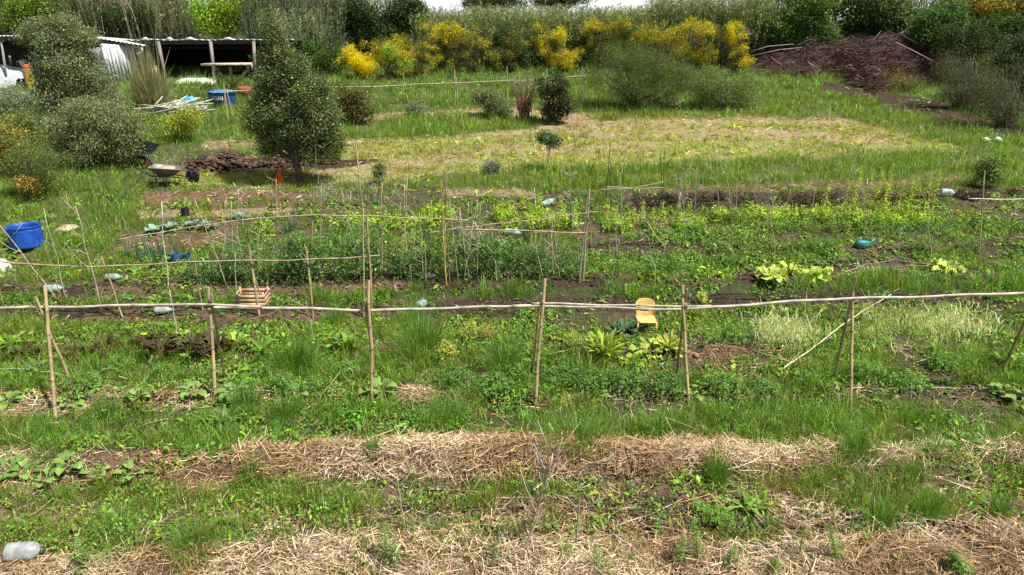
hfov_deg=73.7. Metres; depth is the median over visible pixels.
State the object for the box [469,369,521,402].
crop bush
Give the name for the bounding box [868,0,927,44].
grey willow
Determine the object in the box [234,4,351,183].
olive green tree
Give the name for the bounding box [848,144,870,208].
dry stick
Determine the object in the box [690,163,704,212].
dry stick
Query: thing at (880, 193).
red lettuce
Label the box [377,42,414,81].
lime green sapling
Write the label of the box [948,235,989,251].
crop bush
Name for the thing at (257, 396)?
grass tuft
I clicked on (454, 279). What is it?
drip hose
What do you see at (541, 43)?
flowering broom
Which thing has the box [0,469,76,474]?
drip hose
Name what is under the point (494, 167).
grey herb
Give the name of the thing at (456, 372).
crop bush
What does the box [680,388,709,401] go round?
squash plant
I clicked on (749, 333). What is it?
crop bush
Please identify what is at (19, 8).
bright tree
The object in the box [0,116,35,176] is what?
orange tinged shrub
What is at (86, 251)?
dry stick
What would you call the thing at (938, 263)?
lettuce
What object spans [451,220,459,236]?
leek
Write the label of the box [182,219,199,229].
cabbage
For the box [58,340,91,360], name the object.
beetroot plant
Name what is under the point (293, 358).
grass tuft
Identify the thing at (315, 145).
dry stick
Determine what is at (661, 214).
bolting lettuce
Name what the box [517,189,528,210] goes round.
bolting lettuce
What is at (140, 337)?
beetroot plant
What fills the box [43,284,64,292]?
plastic bottle
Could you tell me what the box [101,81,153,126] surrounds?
yellow green shrub
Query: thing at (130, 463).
squash plant
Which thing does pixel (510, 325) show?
weeds
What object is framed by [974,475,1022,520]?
grass tuft
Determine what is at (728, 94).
light green bush
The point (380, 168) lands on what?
slim upright shrub
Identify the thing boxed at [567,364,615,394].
crop bush
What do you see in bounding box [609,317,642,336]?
leafy plant
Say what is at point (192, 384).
squash plant
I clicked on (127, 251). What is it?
leek
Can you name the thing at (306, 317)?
dry stick
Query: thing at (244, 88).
clay pot
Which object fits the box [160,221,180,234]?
cabbage
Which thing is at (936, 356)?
crop bush
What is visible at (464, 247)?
dry stick
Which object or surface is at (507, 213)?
chard row
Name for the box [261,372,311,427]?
grass tuft
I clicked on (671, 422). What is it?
grass tuft
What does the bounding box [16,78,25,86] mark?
tyre wheel
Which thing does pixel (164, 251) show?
dry stick
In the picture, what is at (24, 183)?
shrub
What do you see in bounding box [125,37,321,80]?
open shed
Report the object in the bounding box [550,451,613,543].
dry stick
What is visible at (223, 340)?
beetroot plant
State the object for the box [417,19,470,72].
flowering broom
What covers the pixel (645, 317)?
plastic chair
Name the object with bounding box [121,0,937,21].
sky
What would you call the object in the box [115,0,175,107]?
dry grass clump
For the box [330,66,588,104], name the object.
rail fence
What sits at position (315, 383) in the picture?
crop bush
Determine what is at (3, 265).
white sack
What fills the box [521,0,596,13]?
dark tree
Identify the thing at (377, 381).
squash plant
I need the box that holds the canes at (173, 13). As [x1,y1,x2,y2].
[0,0,201,41]
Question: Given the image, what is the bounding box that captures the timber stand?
[201,62,252,88]
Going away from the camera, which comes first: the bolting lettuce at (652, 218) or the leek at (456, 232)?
the leek at (456, 232)
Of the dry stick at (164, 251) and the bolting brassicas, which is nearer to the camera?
the bolting brassicas
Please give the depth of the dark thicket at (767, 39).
37.23 m
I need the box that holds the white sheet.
[177,78,214,83]
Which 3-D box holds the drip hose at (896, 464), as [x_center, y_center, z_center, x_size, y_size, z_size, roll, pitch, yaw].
[4.970,2.241,8.601,2.171,0.077,0.047,0,23,0]
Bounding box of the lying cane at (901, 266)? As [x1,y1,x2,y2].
[834,259,964,276]
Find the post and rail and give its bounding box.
[968,170,1022,260]
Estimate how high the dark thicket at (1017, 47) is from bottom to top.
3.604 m
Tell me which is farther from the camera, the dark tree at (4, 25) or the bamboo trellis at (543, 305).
the dark tree at (4, 25)
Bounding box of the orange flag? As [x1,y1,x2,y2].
[274,164,282,184]
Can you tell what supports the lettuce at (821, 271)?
on the ground at (572, 290)
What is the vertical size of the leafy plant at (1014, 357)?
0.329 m
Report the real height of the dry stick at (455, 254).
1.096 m
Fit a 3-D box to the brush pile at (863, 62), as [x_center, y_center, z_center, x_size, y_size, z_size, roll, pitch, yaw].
[16.041,-10.884,32.538,10.368,3.058,7.529,8,24,19]
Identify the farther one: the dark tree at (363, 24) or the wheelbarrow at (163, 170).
the dark tree at (363, 24)
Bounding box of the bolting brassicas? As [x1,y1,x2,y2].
[749,294,980,355]
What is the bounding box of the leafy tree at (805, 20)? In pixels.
[746,0,849,52]
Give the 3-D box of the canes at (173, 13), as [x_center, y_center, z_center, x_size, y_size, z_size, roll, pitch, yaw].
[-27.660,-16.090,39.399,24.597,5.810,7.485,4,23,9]
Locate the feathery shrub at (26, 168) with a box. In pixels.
[0,117,76,196]
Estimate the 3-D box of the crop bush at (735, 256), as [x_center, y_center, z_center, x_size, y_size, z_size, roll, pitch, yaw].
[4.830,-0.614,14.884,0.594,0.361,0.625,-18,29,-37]
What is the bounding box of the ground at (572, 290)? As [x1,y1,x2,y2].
[0,22,1023,574]
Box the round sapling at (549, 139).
[531,129,563,169]
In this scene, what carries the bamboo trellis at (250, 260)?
on the ground at (572, 290)
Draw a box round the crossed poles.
[222,84,252,116]
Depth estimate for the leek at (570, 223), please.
16.66 m
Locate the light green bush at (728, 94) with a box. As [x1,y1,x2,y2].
[685,59,771,110]
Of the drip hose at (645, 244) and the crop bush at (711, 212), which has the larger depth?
the crop bush at (711, 212)
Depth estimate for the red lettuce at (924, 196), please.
18.24 m
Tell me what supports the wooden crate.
on the ground at (572, 290)
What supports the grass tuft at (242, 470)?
on the ground at (572, 290)
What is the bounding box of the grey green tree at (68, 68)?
[3,8,135,121]
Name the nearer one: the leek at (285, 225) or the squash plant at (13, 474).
the squash plant at (13, 474)
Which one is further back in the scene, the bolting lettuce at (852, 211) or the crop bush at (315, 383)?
the bolting lettuce at (852, 211)
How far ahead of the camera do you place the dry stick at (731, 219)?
14.64 m
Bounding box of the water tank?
[206,89,236,105]
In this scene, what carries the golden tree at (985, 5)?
on the ground at (572, 290)
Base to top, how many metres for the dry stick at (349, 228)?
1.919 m
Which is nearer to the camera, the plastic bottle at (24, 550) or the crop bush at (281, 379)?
the plastic bottle at (24, 550)
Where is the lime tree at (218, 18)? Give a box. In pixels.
[183,0,265,39]
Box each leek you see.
[120,232,131,257]
[131,224,145,261]
[139,229,151,254]
[145,238,156,267]
[154,230,163,259]
[170,238,180,260]
[280,207,290,232]
[288,214,295,229]
[421,228,430,243]
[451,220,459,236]
[523,219,529,244]
[569,202,575,230]
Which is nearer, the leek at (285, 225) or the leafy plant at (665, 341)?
the leafy plant at (665, 341)
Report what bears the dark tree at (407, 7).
on the ground at (572, 290)
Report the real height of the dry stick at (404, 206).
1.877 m
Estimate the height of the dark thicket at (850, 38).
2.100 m
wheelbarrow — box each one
[120,139,159,165]
[134,162,199,187]
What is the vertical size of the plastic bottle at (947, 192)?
0.197 m
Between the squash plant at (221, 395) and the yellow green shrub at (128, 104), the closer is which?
the squash plant at (221, 395)
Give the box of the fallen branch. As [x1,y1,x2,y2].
[754,289,891,368]
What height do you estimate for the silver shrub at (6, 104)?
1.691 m
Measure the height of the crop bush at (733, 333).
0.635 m
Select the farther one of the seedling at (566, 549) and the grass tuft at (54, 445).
the grass tuft at (54, 445)
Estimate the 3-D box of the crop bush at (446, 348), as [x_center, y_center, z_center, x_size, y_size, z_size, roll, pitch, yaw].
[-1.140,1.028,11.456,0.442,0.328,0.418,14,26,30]
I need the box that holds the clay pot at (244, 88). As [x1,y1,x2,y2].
[237,86,251,97]
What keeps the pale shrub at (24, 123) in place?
on the ground at (572, 290)
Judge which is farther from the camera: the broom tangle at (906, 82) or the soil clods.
the broom tangle at (906, 82)
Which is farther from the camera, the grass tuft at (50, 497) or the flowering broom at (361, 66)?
the flowering broom at (361, 66)
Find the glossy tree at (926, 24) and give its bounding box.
[904,0,977,62]
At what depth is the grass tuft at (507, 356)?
10.99 m
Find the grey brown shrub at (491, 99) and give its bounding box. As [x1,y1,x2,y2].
[465,86,516,118]
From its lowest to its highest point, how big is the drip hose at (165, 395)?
0.087 m
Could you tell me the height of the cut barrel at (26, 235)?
0.533 m
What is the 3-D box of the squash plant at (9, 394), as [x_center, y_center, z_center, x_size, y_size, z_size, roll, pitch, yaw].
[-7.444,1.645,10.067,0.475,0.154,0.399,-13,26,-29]
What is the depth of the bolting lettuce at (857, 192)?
17.06 m
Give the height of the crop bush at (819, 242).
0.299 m
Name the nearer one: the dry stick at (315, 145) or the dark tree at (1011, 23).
the dry stick at (315, 145)
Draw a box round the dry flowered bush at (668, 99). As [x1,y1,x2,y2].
[638,93,684,108]
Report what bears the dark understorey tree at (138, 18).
on the ground at (572, 290)
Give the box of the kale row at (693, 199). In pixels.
[631,184,847,211]
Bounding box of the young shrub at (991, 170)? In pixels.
[966,153,1007,188]
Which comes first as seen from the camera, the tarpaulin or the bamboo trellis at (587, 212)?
the bamboo trellis at (587, 212)
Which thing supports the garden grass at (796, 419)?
on the ground at (572, 290)
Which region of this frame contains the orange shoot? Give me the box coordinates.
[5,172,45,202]
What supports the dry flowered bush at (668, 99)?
on the ground at (572, 290)
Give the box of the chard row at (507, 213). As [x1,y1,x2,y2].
[340,196,941,231]
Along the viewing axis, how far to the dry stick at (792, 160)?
17.44 m
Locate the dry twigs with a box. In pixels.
[143,142,400,205]
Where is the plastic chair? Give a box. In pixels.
[635,298,656,332]
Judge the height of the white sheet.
0.246 m
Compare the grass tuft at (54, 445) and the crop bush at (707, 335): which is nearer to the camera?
the grass tuft at (54, 445)
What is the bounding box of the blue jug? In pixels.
[179,96,197,103]
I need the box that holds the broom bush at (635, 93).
[572,33,706,109]
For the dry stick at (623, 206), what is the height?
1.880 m
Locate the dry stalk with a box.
[615,498,682,526]
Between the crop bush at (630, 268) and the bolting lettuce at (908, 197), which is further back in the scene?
the bolting lettuce at (908, 197)
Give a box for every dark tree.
[0,0,16,41]
[326,0,401,60]
[378,0,432,50]
[456,0,536,16]
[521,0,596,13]
[827,0,916,44]
[966,6,1023,48]
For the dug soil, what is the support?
on the ground at (572, 290)
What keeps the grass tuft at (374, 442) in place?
on the ground at (572, 290)
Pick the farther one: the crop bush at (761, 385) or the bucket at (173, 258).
the bucket at (173, 258)
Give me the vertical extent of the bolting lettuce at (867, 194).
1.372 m
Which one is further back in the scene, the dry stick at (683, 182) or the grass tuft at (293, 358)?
the dry stick at (683, 182)
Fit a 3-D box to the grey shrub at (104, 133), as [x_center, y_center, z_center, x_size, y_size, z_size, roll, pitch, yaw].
[-12.537,-4.755,20.696,3.754,2.294,2.321,0,22,0]
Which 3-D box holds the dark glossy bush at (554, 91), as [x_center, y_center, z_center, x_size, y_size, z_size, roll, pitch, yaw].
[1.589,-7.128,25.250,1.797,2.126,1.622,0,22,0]
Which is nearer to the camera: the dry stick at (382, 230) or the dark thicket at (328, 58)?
the dry stick at (382, 230)
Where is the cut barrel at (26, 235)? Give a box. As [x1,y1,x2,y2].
[4,222,43,249]
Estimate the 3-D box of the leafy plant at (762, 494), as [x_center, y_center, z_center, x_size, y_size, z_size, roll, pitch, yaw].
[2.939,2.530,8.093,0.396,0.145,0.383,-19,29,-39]
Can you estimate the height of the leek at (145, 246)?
0.803 m
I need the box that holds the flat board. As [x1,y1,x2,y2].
[55,224,78,231]
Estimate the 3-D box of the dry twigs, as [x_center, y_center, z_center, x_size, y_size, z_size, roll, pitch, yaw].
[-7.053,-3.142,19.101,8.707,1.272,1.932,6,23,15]
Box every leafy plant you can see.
[0,330,37,350]
[197,404,247,430]
[207,331,250,352]
[242,334,277,357]
[324,330,364,353]
[582,325,633,357]
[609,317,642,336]
[615,352,644,368]
[629,337,664,360]
[649,326,690,356]
[725,486,769,516]
[744,489,781,515]
[870,390,907,410]
[986,351,1023,371]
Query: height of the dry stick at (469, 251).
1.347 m
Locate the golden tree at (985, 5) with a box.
[942,0,1023,23]
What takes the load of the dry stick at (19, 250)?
on the ground at (572, 290)
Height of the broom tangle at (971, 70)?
2.368 m
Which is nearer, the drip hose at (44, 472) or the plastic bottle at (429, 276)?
the drip hose at (44, 472)
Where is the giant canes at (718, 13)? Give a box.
[405,0,781,68]
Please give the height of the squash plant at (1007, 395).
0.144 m
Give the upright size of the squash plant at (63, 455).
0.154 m
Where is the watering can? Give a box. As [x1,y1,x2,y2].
[854,237,875,247]
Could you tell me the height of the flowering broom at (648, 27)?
2.622 m
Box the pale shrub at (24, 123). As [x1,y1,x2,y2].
[0,103,50,139]
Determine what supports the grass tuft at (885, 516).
on the ground at (572, 290)
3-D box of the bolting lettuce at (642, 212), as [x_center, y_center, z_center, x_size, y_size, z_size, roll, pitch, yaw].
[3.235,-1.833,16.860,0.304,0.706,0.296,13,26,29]
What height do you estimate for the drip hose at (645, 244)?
0.038 m
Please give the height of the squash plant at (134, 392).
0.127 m
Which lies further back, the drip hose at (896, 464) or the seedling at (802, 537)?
the drip hose at (896, 464)
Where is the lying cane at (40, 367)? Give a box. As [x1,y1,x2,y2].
[0,358,109,377]
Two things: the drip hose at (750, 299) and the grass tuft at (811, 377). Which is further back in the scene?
the drip hose at (750, 299)
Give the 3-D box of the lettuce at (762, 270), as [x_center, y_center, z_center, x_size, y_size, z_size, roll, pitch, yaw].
[5.324,-0.276,13.985,0.702,0.351,0.672,0,22,0]
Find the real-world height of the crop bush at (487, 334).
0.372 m
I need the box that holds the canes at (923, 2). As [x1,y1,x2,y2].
[348,0,1019,60]
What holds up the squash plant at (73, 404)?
on the ground at (572, 290)
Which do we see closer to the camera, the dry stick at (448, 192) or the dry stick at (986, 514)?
the dry stick at (986, 514)
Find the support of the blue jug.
on the ground at (572, 290)
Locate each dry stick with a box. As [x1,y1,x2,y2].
[0,223,57,300]
[44,209,67,300]
[44,243,62,304]
[60,191,102,313]
[161,201,169,296]
[169,290,177,338]
[189,241,199,298]
[194,198,226,287]
[211,204,228,274]
[213,201,239,269]
[245,214,264,278]
[268,177,283,215]
[290,298,313,340]
[309,108,324,186]
[320,189,327,281]
[331,195,350,278]
[343,499,354,553]
[369,183,390,278]
[380,457,421,528]
[387,171,410,278]
[398,185,409,239]
[413,212,431,279]
[430,159,453,246]
[444,223,446,288]
[453,211,483,275]
[453,237,471,282]
[456,215,469,280]
[464,221,475,277]
[465,205,487,278]
[474,221,502,277]
[520,420,564,548]
[532,221,550,278]
[544,209,561,277]
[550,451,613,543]
[558,162,577,238]
[617,170,630,243]
[659,186,688,268]
[670,156,693,218]
[678,181,690,242]
[679,190,700,262]
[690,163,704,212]
[708,149,725,202]
[725,189,732,261]
[762,156,772,222]
[765,180,777,212]
[766,203,780,258]
[769,154,801,206]
[787,120,806,206]
[810,110,834,214]
[828,165,855,235]
[830,237,858,281]
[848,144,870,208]
[919,188,943,268]
[983,491,989,536]
[994,202,1019,250]
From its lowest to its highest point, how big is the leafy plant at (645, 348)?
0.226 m
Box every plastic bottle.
[2,541,45,561]
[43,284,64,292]
[104,273,122,279]
[154,306,174,313]
[417,299,426,307]
[419,272,435,278]
[504,228,520,235]
[541,198,554,206]
[940,189,956,195]
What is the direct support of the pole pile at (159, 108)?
on the ground at (572, 290)
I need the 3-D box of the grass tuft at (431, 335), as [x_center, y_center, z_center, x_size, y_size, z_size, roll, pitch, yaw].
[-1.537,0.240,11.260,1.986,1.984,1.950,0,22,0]
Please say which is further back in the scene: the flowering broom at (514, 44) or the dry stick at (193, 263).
the flowering broom at (514, 44)
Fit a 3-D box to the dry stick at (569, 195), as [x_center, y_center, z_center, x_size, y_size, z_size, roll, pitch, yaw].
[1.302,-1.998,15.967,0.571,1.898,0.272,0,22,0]
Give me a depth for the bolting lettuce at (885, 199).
16.75 m
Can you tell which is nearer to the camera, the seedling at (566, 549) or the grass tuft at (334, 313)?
the seedling at (566, 549)
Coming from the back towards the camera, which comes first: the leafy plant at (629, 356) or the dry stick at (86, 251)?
the dry stick at (86, 251)
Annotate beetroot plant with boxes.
[0,342,40,360]
[32,342,63,357]
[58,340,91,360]
[82,331,127,355]
[130,330,166,343]
[136,333,193,363]
[169,330,216,361]
[191,331,239,353]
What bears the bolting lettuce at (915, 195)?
on the ground at (572, 290)
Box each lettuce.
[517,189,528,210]
[534,191,542,211]
[629,207,639,221]
[637,200,647,221]
[644,208,655,226]
[656,203,666,226]
[665,193,678,202]
[683,201,696,220]
[713,190,728,199]
[753,264,787,283]
[775,261,803,277]
[798,265,833,285]
[816,184,830,223]
[840,181,850,217]
[847,182,858,223]
[848,165,864,216]
[856,169,874,213]
[867,171,884,217]
[873,191,891,199]
[876,182,890,217]
[879,163,893,211]
[887,193,902,202]
[891,180,905,217]
[900,175,914,216]
[905,189,920,198]
[907,178,921,215]
[916,166,933,213]
[916,193,932,199]
[923,170,942,216]
[927,258,966,274]
[952,187,972,198]
[961,191,980,201]
[976,188,994,199]
[1004,186,1023,195]
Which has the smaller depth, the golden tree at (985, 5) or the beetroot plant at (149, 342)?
the beetroot plant at (149, 342)
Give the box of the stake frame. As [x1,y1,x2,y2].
[600,142,664,206]
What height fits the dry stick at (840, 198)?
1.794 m
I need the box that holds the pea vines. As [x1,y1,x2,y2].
[180,216,548,286]
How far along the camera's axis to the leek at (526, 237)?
15.73 m
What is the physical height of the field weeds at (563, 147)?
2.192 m
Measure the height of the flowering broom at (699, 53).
2.791 m
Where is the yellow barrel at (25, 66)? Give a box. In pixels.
[21,64,36,89]
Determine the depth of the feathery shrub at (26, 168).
18.19 m
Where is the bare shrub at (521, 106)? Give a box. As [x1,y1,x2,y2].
[513,70,536,122]
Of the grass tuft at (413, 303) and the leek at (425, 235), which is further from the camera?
the leek at (425, 235)
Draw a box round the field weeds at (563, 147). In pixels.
[2,71,1023,244]
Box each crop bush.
[58,368,109,401]
[93,354,139,377]
[144,362,180,380]
[263,369,299,396]
[297,373,336,395]
[329,359,364,377]
[431,339,456,360]
[432,362,477,391]
[457,320,479,340]
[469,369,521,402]
[478,323,498,341]
[499,363,534,381]
[539,361,585,390]
[561,333,584,352]
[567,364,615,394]
[591,215,624,232]
[598,366,651,394]
[616,262,648,273]
[637,369,684,399]
[665,260,690,273]
[686,318,719,350]
[687,498,712,515]
[693,290,708,303]
[697,501,739,530]
[698,206,723,219]
[701,370,744,399]
[711,312,756,349]
[718,251,746,269]
[723,206,757,222]
[741,377,783,402]
[746,321,767,340]
[800,237,837,250]
[844,358,888,385]
[854,219,923,239]
[880,366,929,392]
[901,234,944,252]
[909,221,971,239]
[922,349,965,373]
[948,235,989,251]
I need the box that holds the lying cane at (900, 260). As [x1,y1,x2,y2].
[838,251,977,274]
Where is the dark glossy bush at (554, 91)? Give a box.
[531,64,576,122]
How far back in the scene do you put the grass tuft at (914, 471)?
8.43 m
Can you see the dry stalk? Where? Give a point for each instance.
(646, 515)
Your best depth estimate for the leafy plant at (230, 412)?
9.70 m
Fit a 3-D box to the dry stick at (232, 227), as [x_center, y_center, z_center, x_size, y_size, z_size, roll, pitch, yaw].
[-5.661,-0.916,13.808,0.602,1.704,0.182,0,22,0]
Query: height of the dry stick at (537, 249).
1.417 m
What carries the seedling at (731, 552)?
on the ground at (572, 290)
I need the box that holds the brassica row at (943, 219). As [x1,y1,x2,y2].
[588,207,1023,272]
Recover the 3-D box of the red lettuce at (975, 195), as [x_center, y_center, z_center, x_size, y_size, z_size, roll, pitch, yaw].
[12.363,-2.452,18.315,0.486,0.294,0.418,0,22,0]
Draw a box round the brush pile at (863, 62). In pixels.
[748,25,955,93]
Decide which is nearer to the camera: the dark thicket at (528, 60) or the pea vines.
the pea vines
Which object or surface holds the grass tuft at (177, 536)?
on the ground at (572, 290)
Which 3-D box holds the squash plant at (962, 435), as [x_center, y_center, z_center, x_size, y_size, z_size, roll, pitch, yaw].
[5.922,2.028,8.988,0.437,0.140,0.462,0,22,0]
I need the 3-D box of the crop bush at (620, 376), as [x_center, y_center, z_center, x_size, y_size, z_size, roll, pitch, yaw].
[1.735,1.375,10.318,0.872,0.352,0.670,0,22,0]
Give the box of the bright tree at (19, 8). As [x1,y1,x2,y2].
[0,0,77,41]
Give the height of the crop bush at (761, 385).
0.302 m
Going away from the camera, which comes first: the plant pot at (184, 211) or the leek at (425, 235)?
the leek at (425, 235)
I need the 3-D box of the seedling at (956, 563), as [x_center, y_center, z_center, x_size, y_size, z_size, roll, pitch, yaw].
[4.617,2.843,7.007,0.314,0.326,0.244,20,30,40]
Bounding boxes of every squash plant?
[0,390,25,410]
[0,454,24,479]
[0,457,43,480]
[33,464,58,487]
[52,450,82,475]
[56,394,84,407]
[78,462,109,478]
[112,459,151,483]
[123,385,150,400]
[180,380,206,398]
[216,379,248,401]
[283,383,308,397]
[358,376,396,396]
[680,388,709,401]
[946,430,986,454]
[988,382,1021,400]
[1004,394,1023,408]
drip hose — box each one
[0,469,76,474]
[37,310,182,315]
[55,315,143,318]
[86,391,270,400]
[352,276,568,280]
[586,243,735,245]
[671,293,899,296]
[695,298,821,299]
[820,464,987,466]
[900,387,998,388]
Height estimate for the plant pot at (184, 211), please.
0.249 m
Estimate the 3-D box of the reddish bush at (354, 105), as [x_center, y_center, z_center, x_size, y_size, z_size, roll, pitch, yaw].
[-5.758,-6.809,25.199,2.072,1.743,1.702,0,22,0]
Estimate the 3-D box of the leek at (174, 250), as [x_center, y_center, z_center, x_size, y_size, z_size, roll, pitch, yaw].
[-7.396,-0.820,15.003,0.211,0.626,0.186,-15,27,-32]
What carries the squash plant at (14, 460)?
on the ground at (572, 290)
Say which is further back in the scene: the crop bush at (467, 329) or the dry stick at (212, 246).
the dry stick at (212, 246)
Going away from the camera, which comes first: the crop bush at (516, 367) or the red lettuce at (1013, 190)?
the crop bush at (516, 367)
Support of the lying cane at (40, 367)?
on the ground at (572, 290)
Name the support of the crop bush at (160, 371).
on the ground at (572, 290)
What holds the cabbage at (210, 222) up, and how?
on the ground at (572, 290)
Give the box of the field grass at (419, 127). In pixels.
[0,56,1023,267]
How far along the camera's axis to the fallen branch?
11.50 m
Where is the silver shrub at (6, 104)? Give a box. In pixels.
[0,79,42,115]
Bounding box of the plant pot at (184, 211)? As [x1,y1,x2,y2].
[180,207,189,217]
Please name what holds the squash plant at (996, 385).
on the ground at (572, 290)
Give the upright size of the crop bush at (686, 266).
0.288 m
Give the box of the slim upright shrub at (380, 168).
[367,160,387,184]
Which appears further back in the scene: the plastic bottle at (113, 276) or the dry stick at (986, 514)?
the plastic bottle at (113, 276)
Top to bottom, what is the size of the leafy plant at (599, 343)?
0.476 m
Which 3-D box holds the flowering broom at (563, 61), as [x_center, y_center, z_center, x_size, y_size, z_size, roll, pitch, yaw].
[2.522,-11.778,33.790,2.288,2.413,1.742,0,22,0]
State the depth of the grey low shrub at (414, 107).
26.39 m
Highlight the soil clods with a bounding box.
[0,238,1023,539]
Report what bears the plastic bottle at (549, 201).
on the ground at (572, 290)
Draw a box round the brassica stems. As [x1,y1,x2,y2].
[736,294,1012,348]
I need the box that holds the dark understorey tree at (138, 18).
[92,0,170,39]
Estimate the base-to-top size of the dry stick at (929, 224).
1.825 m
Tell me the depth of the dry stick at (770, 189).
16.48 m
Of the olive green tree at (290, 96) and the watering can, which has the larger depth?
the olive green tree at (290, 96)
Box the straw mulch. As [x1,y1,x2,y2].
[0,332,1023,574]
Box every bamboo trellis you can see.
[0,215,379,317]
[0,276,1023,417]
[116,142,596,282]
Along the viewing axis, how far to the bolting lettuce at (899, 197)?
16.85 m
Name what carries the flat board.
on the ground at (572, 290)
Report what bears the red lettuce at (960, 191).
on the ground at (572, 290)
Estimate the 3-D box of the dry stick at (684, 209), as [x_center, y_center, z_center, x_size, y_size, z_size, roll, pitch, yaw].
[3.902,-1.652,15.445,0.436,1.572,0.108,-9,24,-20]
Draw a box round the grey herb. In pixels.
[480,159,504,174]
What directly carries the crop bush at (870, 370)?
on the ground at (572, 290)
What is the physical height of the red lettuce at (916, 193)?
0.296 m
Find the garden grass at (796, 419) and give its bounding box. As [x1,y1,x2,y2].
[0,249,1023,574]
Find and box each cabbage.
[142,224,164,235]
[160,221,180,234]
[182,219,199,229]
[196,218,218,229]
[231,211,249,219]
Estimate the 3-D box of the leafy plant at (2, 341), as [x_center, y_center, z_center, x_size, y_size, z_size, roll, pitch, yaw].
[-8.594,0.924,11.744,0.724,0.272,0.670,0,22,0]
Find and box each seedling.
[69,537,93,573]
[372,521,398,561]
[382,538,405,566]
[482,533,504,563]
[559,535,575,558]
[584,546,608,574]
[619,549,640,564]
[645,516,664,532]
[667,532,690,568]
[685,516,711,561]
[718,545,740,565]
[765,557,784,574]
[791,522,815,555]
[822,521,848,558]
[946,548,976,574]
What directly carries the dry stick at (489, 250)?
on the ground at (572, 290)
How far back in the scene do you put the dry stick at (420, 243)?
13.76 m
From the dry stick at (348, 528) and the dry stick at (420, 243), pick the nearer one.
the dry stick at (348, 528)
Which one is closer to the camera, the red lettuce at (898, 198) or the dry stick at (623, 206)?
the dry stick at (623, 206)
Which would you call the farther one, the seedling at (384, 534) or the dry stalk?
the dry stalk
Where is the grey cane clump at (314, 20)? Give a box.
[233,0,348,70]
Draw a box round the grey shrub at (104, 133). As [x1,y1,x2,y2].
[31,91,161,169]
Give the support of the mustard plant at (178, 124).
on the ground at (572, 290)
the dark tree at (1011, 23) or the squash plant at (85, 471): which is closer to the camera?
the squash plant at (85, 471)
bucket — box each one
[18,60,25,65]
[170,252,179,263]
[181,253,190,260]
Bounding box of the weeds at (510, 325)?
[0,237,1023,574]
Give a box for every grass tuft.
[8,400,103,482]
[18,470,86,514]
[51,481,164,572]
[80,373,132,423]
[133,499,239,574]
[216,363,268,412]
[232,448,274,488]
[256,316,328,383]
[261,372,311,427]
[312,296,351,328]
[357,416,385,464]
[377,253,465,369]
[388,291,426,323]
[408,373,487,433]
[465,278,541,377]
[521,387,634,470]
[637,396,699,446]
[698,434,743,487]
[762,506,790,535]
[791,365,840,404]
[831,406,890,470]
[854,483,913,535]
[896,448,933,485]
[903,473,958,525]
[917,427,973,471]
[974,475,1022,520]
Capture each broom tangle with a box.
[879,66,932,91]
[924,41,1021,109]
[952,31,999,84]
[953,51,1023,128]
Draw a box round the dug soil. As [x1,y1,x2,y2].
[186,151,341,174]
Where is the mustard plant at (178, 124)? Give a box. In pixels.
[157,98,206,142]
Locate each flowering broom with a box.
[333,39,389,79]
[365,33,417,78]
[399,31,444,76]
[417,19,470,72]
[447,24,495,74]
[483,27,531,72]
[529,19,564,67]
[540,23,585,73]
[574,16,612,69]
[602,16,647,71]
[634,19,687,68]
[678,15,720,71]
[706,18,756,75]
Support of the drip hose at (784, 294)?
on the ground at (572, 290)
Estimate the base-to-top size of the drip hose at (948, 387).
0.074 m
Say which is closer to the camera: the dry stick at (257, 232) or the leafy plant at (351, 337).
the leafy plant at (351, 337)
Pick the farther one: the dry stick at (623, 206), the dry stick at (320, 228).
the dry stick at (623, 206)
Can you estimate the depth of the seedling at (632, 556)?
7.17 m
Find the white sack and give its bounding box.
[0,259,11,273]
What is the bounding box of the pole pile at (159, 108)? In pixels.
[131,96,214,115]
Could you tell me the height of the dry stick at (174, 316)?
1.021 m
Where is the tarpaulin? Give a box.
[0,64,35,87]
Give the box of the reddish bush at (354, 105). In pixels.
[332,80,385,124]
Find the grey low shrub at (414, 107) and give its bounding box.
[403,97,429,116]
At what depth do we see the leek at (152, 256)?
14.82 m
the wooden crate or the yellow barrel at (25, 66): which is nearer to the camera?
the wooden crate
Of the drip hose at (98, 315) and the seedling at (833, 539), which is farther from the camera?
the drip hose at (98, 315)
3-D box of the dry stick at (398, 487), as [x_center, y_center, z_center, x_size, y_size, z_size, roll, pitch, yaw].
[-1.185,2.245,7.352,0.507,1.100,0.190,0,22,0]
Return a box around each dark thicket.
[289,37,345,75]
[488,22,548,70]
[751,12,783,48]
[809,33,889,49]
[930,18,1016,72]
[975,31,1023,101]
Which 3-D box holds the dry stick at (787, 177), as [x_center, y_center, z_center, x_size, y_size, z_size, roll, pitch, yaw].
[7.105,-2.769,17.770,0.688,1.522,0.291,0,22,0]
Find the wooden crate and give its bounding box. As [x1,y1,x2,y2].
[233,286,270,306]
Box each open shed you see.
[0,35,156,86]
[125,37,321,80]
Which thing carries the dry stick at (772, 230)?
on the ground at (572, 290)
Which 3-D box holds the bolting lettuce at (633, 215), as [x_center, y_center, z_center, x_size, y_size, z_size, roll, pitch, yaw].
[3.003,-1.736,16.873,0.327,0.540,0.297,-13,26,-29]
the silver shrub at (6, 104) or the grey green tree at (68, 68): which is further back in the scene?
the silver shrub at (6, 104)

